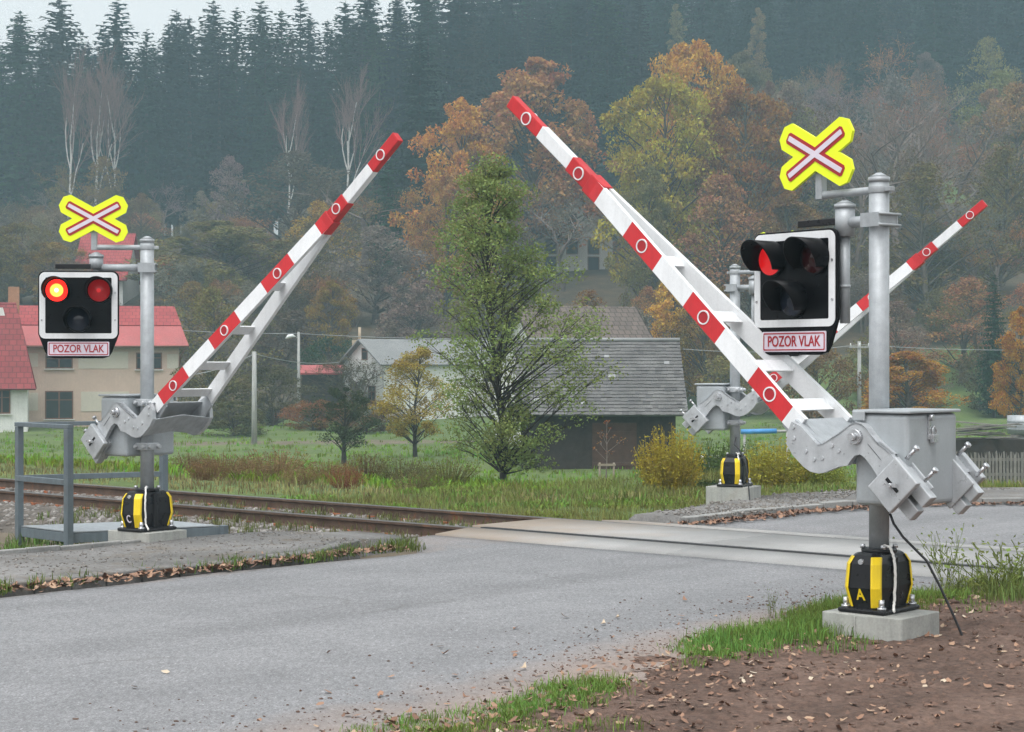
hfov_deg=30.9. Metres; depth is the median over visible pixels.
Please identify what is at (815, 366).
autumn shrub
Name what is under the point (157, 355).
window
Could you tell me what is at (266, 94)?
spruce tree
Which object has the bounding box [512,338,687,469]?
wooden barn
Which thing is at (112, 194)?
autumn tree
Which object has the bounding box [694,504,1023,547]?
road
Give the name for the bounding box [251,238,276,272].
autumn shrub
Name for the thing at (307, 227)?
autumn tree
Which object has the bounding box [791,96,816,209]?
spruce tree
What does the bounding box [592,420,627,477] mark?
sapling
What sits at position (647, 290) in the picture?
autumn tree
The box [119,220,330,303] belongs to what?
autumn tree
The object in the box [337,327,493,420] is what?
village house
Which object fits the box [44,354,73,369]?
window
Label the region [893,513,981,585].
leafy weed
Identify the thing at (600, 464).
stake frame
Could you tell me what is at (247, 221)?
bare shrub
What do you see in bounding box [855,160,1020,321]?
autumn tree
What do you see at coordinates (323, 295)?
autumn tree
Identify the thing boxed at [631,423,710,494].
willow bush
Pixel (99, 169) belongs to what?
autumn tree
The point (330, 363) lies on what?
bare shrub
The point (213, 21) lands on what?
spruce tree
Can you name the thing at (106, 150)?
spruce tree
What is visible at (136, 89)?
spruce tree
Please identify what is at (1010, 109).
birch tree
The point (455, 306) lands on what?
autumn tree
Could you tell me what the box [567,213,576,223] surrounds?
window
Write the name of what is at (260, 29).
spruce tree
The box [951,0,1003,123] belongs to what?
spruce tree
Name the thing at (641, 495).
rough grass
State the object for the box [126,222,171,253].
bare shrub
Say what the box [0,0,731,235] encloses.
sky
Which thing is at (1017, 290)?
autumn shrub
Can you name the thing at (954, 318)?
bare tree
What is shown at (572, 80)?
spruce tree
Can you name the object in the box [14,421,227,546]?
service platform
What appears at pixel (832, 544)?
crossing panels
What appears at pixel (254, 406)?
utility pole
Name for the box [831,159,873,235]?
autumn tree
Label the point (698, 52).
autumn tree
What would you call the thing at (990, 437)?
plank
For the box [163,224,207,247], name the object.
bare shrub
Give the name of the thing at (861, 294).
bare shrub
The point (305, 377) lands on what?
garden shed
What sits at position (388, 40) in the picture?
spruce tree
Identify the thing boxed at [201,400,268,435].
autumn shrub
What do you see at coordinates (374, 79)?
spruce tree
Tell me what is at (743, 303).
autumn shrub
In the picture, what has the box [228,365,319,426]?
autumn shrub
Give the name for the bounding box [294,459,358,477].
dry weeds
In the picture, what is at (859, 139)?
autumn tree
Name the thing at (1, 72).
spruce tree
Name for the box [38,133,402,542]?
level crossing barrier
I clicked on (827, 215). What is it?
autumn tree
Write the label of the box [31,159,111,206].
bare tree
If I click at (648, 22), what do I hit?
spruce tree
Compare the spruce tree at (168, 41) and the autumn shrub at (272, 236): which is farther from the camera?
the spruce tree at (168, 41)
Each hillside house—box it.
[76,233,139,304]
[520,189,619,271]
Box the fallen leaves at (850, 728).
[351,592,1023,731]
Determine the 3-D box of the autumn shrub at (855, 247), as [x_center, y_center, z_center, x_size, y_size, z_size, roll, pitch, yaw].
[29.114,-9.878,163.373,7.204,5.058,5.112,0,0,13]
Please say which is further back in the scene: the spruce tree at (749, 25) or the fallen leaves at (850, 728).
the spruce tree at (749, 25)
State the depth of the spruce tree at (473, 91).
205.49 m
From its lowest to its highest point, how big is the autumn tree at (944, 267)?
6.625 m
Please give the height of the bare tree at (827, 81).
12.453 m
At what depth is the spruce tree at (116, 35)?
216.55 m
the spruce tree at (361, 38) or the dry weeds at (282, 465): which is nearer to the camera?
the dry weeds at (282, 465)
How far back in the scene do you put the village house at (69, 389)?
108.04 m
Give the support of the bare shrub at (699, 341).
on the meadow ground at (604, 286)
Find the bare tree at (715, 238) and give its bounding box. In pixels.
[681,216,753,259]
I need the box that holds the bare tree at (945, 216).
[904,200,962,228]
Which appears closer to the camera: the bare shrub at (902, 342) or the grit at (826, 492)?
the grit at (826, 492)
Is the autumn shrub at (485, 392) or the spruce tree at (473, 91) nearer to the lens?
the autumn shrub at (485, 392)
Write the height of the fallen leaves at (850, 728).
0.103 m
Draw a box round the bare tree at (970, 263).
[908,196,1018,311]
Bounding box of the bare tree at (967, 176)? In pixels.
[867,103,1023,262]
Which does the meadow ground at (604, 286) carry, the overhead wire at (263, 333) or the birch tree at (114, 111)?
the birch tree at (114, 111)
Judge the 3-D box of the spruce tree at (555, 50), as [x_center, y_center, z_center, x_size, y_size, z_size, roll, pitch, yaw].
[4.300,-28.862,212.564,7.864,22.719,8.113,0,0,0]
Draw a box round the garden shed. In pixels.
[300,365,342,420]
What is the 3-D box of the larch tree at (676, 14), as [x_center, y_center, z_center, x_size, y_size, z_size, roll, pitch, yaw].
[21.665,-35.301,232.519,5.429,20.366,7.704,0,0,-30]
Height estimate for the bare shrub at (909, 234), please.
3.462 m
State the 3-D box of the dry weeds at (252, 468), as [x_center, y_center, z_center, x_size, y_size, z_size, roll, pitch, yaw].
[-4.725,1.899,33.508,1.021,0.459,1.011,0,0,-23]
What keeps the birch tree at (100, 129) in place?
on the meadow ground at (604, 286)
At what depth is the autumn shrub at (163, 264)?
156.63 m
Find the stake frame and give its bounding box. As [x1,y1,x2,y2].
[598,463,615,477]
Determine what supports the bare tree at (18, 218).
on the meadow ground at (604, 286)
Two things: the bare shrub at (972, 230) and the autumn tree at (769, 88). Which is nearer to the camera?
the bare shrub at (972, 230)
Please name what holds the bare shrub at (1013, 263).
on the meadow ground at (604, 286)
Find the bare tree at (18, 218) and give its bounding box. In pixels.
[0,198,60,247]
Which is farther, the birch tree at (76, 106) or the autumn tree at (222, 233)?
the birch tree at (76, 106)
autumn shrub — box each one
[0,272,27,302]
[14,205,65,239]
[20,211,76,256]
[59,232,97,259]
[124,212,173,244]
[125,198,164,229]
[130,213,162,239]
[154,256,177,293]
[154,257,221,312]
[158,367,268,425]
[182,267,245,316]
[182,278,245,318]
[188,200,245,226]
[188,253,246,297]
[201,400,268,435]
[211,280,291,332]
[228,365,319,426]
[237,314,277,350]
[240,310,319,374]
[244,270,290,310]
[245,262,266,288]
[251,230,276,256]
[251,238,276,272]
[274,399,340,429]
[277,208,310,239]
[282,261,348,320]
[289,336,354,385]
[292,302,341,350]
[330,399,405,432]
[341,382,369,414]
[345,196,400,237]
[372,278,455,338]
[402,248,436,281]
[403,229,455,274]
[470,382,493,404]
[605,219,623,254]
[615,247,638,277]
[634,306,689,336]
[694,353,786,416]
[710,256,734,286]
[727,291,750,344]
[750,348,868,418]
[831,226,868,265]
[843,345,902,393]
[850,227,868,277]
[850,260,891,303]
[850,273,917,322]
[889,238,906,260]
[899,288,977,340]
[902,367,954,406]
[949,342,1023,410]
[1007,283,1023,305]
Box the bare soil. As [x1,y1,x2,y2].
[448,583,1023,731]
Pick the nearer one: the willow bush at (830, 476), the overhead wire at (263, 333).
the willow bush at (830, 476)
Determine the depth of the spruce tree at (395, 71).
208.00 m
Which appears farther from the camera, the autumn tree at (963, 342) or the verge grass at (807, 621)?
the autumn tree at (963, 342)
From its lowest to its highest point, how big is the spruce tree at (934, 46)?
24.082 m
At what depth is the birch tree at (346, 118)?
203.62 m
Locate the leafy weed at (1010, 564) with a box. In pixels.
[947,534,1023,588]
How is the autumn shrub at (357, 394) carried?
on the meadow ground at (604, 286)
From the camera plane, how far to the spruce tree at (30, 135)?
219.81 m
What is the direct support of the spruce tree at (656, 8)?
on the meadow ground at (604, 286)
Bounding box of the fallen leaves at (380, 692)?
[131,591,840,726]
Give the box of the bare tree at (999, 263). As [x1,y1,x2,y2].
[953,216,1023,308]
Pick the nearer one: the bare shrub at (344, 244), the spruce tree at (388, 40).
the bare shrub at (344, 244)
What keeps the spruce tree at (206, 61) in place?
on the meadow ground at (604, 286)
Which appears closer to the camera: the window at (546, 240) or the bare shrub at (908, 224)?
the window at (546, 240)
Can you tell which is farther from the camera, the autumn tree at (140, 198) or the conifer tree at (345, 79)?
the conifer tree at (345, 79)
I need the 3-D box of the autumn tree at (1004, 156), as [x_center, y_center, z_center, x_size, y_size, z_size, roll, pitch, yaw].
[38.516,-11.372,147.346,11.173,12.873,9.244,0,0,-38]
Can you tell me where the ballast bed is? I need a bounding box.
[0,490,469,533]
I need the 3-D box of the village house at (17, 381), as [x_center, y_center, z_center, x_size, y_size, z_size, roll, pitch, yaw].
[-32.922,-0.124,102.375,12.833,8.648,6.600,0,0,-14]
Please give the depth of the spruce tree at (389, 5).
223.37 m
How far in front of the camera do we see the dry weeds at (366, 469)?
34.93 m
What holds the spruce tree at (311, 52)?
on the meadow ground at (604, 286)
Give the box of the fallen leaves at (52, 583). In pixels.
[0,544,408,591]
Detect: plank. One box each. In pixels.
[956,421,1016,426]
[956,423,1019,429]
[956,429,996,430]
[956,431,1004,433]
[956,432,1001,435]
[956,433,1019,435]
[963,427,1007,429]
[964,424,1022,426]
[968,436,1016,438]
[974,435,1003,436]
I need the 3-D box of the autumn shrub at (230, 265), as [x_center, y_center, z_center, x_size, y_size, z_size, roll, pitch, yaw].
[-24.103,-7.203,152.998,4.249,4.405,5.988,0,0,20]
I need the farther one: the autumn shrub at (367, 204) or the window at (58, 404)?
the autumn shrub at (367, 204)
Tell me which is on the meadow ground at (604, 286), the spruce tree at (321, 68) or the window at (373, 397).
the spruce tree at (321, 68)
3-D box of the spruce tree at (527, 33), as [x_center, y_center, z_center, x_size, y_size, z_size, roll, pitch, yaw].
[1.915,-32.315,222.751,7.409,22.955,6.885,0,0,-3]
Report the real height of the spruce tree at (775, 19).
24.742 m
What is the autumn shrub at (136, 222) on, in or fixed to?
on the meadow ground at (604, 286)
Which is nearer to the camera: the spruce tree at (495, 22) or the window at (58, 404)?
the window at (58, 404)
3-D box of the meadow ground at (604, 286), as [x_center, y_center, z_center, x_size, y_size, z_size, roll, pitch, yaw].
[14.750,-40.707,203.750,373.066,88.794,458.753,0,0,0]
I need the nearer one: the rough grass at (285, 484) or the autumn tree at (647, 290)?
the rough grass at (285, 484)
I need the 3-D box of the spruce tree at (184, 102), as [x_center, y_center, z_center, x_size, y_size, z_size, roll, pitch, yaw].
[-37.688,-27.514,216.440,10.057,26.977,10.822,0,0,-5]
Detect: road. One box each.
[0,535,975,731]
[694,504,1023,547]
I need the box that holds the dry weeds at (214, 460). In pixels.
[187,451,255,473]
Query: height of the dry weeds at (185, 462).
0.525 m
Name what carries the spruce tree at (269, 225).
on the meadow ground at (604, 286)
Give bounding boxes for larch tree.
[666,4,701,160]
[739,7,772,152]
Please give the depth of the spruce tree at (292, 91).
210.49 m
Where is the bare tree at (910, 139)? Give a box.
[857,102,956,169]
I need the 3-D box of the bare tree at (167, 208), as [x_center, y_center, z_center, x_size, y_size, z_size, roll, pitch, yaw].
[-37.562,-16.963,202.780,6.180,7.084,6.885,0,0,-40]
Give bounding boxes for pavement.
[0,531,403,580]
[629,487,1023,523]
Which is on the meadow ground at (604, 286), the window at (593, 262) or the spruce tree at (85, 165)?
the spruce tree at (85, 165)
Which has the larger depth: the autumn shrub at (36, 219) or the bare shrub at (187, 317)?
the autumn shrub at (36, 219)
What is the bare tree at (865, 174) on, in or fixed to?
on the meadow ground at (604, 286)
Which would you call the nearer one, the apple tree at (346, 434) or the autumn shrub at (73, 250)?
the apple tree at (346, 434)
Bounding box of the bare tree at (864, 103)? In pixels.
[812,71,919,154]
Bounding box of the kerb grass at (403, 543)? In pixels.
[0,536,425,595]
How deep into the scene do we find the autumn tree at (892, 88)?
178.15 m
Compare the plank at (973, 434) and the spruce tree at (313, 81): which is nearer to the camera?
the plank at (973, 434)
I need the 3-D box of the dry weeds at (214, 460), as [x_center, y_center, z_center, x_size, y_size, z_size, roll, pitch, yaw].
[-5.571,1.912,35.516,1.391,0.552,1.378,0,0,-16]
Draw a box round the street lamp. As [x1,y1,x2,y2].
[286,332,299,422]
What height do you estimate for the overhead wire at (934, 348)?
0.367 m
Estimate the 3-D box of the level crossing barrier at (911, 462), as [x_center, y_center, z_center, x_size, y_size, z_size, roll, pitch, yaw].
[1.381,0.026,12.645,3.753,4.088,0.970,0,0,42]
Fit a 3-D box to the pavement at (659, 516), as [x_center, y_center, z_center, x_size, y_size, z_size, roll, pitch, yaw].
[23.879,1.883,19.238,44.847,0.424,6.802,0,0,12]
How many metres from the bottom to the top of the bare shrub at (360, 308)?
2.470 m
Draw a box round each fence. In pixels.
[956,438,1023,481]
[956,451,1023,483]
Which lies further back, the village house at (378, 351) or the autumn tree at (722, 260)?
the autumn tree at (722, 260)
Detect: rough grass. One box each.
[0,455,1021,506]
[0,532,101,549]
[274,467,1023,520]
[428,475,1023,506]
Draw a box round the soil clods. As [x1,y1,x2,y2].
[474,590,1023,731]
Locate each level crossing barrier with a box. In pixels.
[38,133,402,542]
[507,96,989,640]
[680,200,987,504]
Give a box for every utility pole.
[251,351,256,443]
[849,341,868,408]
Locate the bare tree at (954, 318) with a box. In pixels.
[924,274,1023,379]
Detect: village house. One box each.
[0,287,36,431]
[19,305,188,426]
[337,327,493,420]
[483,305,652,444]
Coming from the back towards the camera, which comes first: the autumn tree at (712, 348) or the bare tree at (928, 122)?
the bare tree at (928, 122)
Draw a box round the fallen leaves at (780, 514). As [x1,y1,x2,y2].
[666,501,1023,524]
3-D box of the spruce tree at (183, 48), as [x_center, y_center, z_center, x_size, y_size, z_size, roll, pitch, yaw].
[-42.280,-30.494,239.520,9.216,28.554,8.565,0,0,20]
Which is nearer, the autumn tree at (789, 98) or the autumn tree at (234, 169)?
the autumn tree at (789, 98)
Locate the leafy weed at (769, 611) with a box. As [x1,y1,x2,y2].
[763,585,785,617]
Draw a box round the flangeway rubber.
[481,527,1020,569]
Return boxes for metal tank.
[1007,415,1023,438]
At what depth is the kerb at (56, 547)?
16.77 m
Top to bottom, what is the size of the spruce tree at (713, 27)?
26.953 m
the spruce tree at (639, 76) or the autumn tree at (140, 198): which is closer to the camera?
the autumn tree at (140, 198)
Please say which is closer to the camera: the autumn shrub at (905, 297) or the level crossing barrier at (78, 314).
the level crossing barrier at (78, 314)
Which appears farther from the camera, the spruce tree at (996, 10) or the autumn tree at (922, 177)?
the spruce tree at (996, 10)
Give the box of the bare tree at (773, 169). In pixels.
[748,148,814,209]
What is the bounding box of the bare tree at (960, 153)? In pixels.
[872,84,985,234]
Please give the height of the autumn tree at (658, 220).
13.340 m
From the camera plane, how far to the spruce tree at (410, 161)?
171.63 m
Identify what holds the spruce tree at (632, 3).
on the meadow ground at (604, 286)
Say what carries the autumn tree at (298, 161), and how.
on the meadow ground at (604, 286)
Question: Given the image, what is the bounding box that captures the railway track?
[0,478,1023,569]
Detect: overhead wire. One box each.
[183,330,296,333]
[256,354,337,363]
[300,333,448,338]
[686,345,854,351]
[861,344,974,349]
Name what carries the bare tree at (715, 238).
on the meadow ground at (604, 286)
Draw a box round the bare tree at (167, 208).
[143,178,188,237]
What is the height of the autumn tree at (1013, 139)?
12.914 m
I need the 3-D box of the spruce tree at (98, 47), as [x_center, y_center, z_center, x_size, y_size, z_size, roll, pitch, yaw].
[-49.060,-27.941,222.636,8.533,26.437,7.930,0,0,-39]
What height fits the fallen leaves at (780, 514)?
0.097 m
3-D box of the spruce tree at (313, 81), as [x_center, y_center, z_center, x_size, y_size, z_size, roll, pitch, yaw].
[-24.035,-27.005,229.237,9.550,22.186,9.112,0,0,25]
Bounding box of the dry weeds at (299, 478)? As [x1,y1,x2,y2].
[277,465,322,484]
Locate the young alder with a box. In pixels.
[406,150,628,483]
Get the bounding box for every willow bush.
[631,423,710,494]
[690,438,761,491]
[743,437,821,489]
[784,459,854,488]
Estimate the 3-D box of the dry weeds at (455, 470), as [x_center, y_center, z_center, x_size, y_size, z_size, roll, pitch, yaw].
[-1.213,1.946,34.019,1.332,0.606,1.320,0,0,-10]
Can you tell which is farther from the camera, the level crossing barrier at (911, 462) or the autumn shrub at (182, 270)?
the autumn shrub at (182, 270)
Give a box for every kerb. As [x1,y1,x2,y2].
[0,538,359,597]
[0,539,140,553]
[681,497,1023,523]
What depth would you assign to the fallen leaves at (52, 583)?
15.47 m
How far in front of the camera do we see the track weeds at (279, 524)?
22.07 m
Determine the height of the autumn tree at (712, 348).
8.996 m
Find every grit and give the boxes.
[0,531,379,575]
[72,574,937,731]
[647,487,1018,517]
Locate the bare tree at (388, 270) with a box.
[331,243,428,322]
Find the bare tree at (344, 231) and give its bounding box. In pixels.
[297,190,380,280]
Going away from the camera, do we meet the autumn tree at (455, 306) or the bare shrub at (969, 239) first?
the autumn tree at (455, 306)
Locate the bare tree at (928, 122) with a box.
[841,79,1023,257]
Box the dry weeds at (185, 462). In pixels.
[168,450,214,472]
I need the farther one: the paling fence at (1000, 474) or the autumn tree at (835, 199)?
the autumn tree at (835, 199)
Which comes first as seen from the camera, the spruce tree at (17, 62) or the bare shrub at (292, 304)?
the bare shrub at (292, 304)
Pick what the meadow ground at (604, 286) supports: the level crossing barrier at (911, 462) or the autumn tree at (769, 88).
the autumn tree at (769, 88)
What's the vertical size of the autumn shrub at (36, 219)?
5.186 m
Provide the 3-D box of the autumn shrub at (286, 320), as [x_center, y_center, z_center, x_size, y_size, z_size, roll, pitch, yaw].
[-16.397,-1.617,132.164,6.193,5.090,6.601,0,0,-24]
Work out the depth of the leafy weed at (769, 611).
12.84 m
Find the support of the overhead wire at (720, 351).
attached to the utility pole at (859, 346)
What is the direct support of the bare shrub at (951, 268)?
on the meadow ground at (604, 286)
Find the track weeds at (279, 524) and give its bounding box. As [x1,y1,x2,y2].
[35,496,580,541]
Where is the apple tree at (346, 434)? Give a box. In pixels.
[299,387,381,463]
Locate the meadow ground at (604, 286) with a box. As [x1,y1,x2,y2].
[0,4,1023,558]
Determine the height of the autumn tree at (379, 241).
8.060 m
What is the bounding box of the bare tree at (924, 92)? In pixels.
[855,30,951,170]
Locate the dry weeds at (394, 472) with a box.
[371,454,434,480]
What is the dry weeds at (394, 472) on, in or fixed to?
on the meadow ground at (604, 286)
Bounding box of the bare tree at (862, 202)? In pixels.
[760,90,959,304]
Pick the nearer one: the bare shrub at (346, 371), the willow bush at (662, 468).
the willow bush at (662, 468)
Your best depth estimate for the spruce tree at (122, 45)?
216.77 m
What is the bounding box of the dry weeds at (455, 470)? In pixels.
[411,457,480,482]
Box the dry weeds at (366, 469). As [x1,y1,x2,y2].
[341,449,385,477]
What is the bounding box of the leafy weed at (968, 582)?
[939,566,1012,593]
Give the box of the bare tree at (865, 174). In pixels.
[829,116,969,260]
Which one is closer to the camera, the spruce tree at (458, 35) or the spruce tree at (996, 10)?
the spruce tree at (458, 35)
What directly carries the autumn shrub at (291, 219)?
on the meadow ground at (604, 286)
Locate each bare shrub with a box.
[34,253,119,278]
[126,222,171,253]
[137,239,180,259]
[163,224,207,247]
[170,220,204,248]
[176,306,197,331]
[226,214,276,255]
[235,240,286,282]
[238,275,330,337]
[290,272,353,325]
[292,352,393,417]
[310,353,349,406]
[321,228,384,277]
[323,229,359,258]
[340,297,375,326]
[431,265,494,304]
[627,296,683,333]
[654,323,712,371]
[850,253,867,281]
[850,268,914,333]
[853,327,928,356]
[889,228,919,259]
[899,212,924,233]
[943,247,968,285]
[948,221,987,248]
[953,227,986,248]
[973,243,1023,289]
[990,366,1023,395]
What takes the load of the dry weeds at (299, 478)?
on the meadow ground at (604, 286)
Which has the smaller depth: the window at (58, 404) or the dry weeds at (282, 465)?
the dry weeds at (282, 465)
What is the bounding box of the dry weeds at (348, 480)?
[321,466,366,488]
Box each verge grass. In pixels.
[340,584,995,731]
[917,566,1023,605]
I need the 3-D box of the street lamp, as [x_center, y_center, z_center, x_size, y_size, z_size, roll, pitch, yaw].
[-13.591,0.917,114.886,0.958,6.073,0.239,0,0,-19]
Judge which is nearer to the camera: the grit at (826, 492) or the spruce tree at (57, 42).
the grit at (826, 492)
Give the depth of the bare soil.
9.70 m
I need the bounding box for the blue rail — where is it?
[741,429,787,459]
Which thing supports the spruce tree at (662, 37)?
on the meadow ground at (604, 286)
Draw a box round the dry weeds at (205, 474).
[181,456,237,480]
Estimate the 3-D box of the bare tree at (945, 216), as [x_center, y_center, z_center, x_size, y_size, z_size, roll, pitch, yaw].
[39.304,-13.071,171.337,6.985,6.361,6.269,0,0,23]
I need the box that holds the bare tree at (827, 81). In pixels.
[798,59,871,111]
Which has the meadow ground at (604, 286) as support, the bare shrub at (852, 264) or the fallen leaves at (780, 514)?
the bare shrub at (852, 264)
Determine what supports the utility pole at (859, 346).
on the meadow ground at (604, 286)
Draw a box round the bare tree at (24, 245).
[0,196,85,305]
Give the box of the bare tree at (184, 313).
[162,298,209,338]
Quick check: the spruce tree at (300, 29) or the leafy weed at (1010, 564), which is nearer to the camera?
the leafy weed at (1010, 564)
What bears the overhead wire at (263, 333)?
attached to the street lamp
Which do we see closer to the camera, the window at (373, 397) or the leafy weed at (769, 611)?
the leafy weed at (769, 611)
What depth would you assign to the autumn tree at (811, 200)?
170.80 m
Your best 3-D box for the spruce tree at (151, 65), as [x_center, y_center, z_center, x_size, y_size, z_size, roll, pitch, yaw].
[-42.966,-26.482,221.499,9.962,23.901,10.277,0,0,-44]
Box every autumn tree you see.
[0,213,20,283]
[0,221,60,304]
[16,240,89,302]
[20,212,80,275]
[31,178,77,217]
[68,155,142,213]
[104,186,143,232]
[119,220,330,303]
[126,192,169,244]
[156,281,228,355]
[178,285,284,404]
[179,190,214,224]
[182,233,225,286]
[188,148,391,255]
[199,154,261,239]
[257,221,354,306]
[271,199,374,293]
[294,279,359,361]
[303,223,440,324]
[387,96,515,299]
[399,172,492,316]
[437,281,519,340]
[442,56,632,275]
[450,215,549,337]
[492,157,569,211]
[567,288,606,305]
[589,70,726,292]
[603,163,684,309]
[628,285,662,336]
[632,38,756,255]
[643,281,709,393]
[663,280,742,398]
[669,82,810,307]
[669,171,776,312]
[700,51,785,192]
[730,192,824,306]
[739,106,851,221]
[742,80,783,219]
[743,84,856,230]
[751,79,813,204]
[805,151,858,216]
[806,87,838,128]
[813,176,867,232]
[813,209,868,296]
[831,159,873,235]
[841,326,895,396]
[843,126,873,213]
[853,73,949,235]
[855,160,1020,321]
[857,298,939,407]
[860,351,970,408]
[889,229,1003,310]
[903,52,952,135]
[911,275,1023,382]
[937,35,1023,149]
[940,143,1023,299]
[949,68,1022,190]
[949,88,1013,201]
[958,79,1023,259]
[980,121,1023,240]
[987,306,1023,417]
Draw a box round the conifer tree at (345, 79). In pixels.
[308,47,366,224]
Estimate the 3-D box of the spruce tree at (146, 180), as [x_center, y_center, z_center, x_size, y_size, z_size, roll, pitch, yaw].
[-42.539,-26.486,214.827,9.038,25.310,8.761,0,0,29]
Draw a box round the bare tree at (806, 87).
[757,66,846,124]
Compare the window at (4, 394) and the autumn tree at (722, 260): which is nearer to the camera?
the window at (4, 394)
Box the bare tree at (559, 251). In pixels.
[509,180,608,291]
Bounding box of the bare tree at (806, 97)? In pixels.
[758,72,842,117]
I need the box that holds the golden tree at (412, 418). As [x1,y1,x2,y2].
[367,346,459,456]
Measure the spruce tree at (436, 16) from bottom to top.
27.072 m
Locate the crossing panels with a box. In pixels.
[435,518,1023,580]
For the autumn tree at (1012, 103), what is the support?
on the meadow ground at (604, 286)
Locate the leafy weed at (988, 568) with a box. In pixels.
[913,534,1023,597]
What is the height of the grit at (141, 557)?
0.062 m
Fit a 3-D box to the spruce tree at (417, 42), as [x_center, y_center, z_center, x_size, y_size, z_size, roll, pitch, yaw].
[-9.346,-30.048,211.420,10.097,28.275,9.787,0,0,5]
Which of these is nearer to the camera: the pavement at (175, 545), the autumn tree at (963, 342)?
the pavement at (175, 545)
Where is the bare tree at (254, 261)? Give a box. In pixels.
[213,239,274,277]
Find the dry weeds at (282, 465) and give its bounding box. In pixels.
[232,448,319,475]
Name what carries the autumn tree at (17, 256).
on the meadow ground at (604, 286)
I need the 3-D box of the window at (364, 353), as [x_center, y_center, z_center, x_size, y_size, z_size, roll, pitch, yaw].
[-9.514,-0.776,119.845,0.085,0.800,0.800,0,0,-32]
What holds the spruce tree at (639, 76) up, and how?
on the meadow ground at (604, 286)
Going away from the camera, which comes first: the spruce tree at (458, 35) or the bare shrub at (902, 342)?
the bare shrub at (902, 342)
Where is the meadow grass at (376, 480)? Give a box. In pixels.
[0,421,1012,494]
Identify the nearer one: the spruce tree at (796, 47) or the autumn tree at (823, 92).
the autumn tree at (823, 92)
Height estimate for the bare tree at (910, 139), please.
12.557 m
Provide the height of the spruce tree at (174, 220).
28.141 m
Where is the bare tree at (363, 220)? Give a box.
[245,158,445,283]
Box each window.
[0,390,11,414]
[43,391,74,419]
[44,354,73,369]
[135,352,162,369]
[361,348,367,359]
[368,385,375,406]
[545,239,556,253]
[545,256,556,271]
[566,239,577,253]
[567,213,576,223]
[588,239,598,254]
[588,256,598,269]
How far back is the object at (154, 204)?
201.06 m
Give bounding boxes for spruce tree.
[0,10,65,236]
[0,36,15,174]
[1,17,30,84]
[2,71,54,227]
[4,0,107,212]
[19,35,57,205]
[37,38,110,218]
[37,39,55,92]
[42,42,107,205]
[60,0,161,206]
[90,34,157,210]
[91,26,112,120]
[93,36,115,68]
[93,90,134,203]
[108,29,180,222]
[129,49,168,230]
[132,44,179,215]
[140,8,210,236]
[149,23,184,236]
[151,15,214,226]
[166,0,242,220]
[177,26,198,235]
[186,28,253,218]
[194,7,261,207]
[196,32,208,91]
[208,1,319,224]
[235,30,287,235]
[238,56,284,230]
[250,8,319,236]
[258,32,328,213]
[277,16,332,216]
[283,0,318,204]
[294,61,323,203]
[298,21,341,207]
[303,63,324,217]
[304,0,363,207]
[314,0,392,190]
[319,30,379,199]
[330,23,409,223]
[352,0,383,37]
[358,0,422,224]
[366,130,409,294]
[376,29,455,270]
[380,0,411,87]
[381,10,411,165]
[395,0,460,181]
[399,0,455,158]
[402,0,443,117]
[420,0,444,62]
[432,0,492,193]
[433,0,479,104]
[440,22,509,203]
[466,0,495,30]
[476,9,527,158]
[486,0,508,74]
[489,31,540,188]
[514,11,575,181]
[515,4,540,137]
[529,18,573,176]
[549,0,595,188]
[554,0,631,198]
[573,4,644,195]
[616,0,663,146]
[619,0,670,181]
[641,0,696,72]
[642,0,692,78]
[644,0,698,154]
[683,0,727,87]
[688,0,747,135]
[726,0,784,125]
[731,0,785,90]
[734,0,787,85]
[734,1,780,54]
[765,0,829,113]
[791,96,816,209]
[802,0,879,127]
[832,0,904,139]
[905,0,963,136]
[916,0,980,139]
[925,0,973,96]
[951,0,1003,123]
[964,0,1022,91]
[970,274,1015,417]
[979,0,1023,113]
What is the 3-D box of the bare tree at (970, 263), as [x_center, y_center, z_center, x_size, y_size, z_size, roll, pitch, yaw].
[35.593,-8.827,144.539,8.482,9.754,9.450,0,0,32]
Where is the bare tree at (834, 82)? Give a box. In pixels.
[800,58,893,124]
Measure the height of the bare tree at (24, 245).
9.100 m
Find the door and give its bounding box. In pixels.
[592,423,636,469]
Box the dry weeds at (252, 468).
[229,460,279,480]
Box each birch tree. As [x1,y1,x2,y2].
[47,40,111,220]
[71,44,146,204]
[77,49,133,186]
[267,71,312,206]
[332,61,394,188]
[984,73,1023,246]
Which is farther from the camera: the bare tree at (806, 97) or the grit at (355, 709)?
the bare tree at (806, 97)
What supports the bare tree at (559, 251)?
on the meadow ground at (604, 286)
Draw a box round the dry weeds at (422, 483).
[387,468,449,489]
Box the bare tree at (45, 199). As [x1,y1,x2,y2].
[20,185,69,220]
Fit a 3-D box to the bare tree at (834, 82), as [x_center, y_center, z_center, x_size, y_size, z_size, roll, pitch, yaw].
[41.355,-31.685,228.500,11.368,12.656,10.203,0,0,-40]
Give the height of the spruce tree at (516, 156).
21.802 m
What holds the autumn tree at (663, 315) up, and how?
on the meadow ground at (604, 286)
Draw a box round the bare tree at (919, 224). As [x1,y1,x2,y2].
[899,208,962,242]
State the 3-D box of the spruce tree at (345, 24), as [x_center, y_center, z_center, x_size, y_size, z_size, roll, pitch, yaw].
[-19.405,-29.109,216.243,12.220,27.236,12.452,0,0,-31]
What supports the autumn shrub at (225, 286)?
on the meadow ground at (604, 286)
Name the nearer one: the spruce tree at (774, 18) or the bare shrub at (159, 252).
the bare shrub at (159, 252)

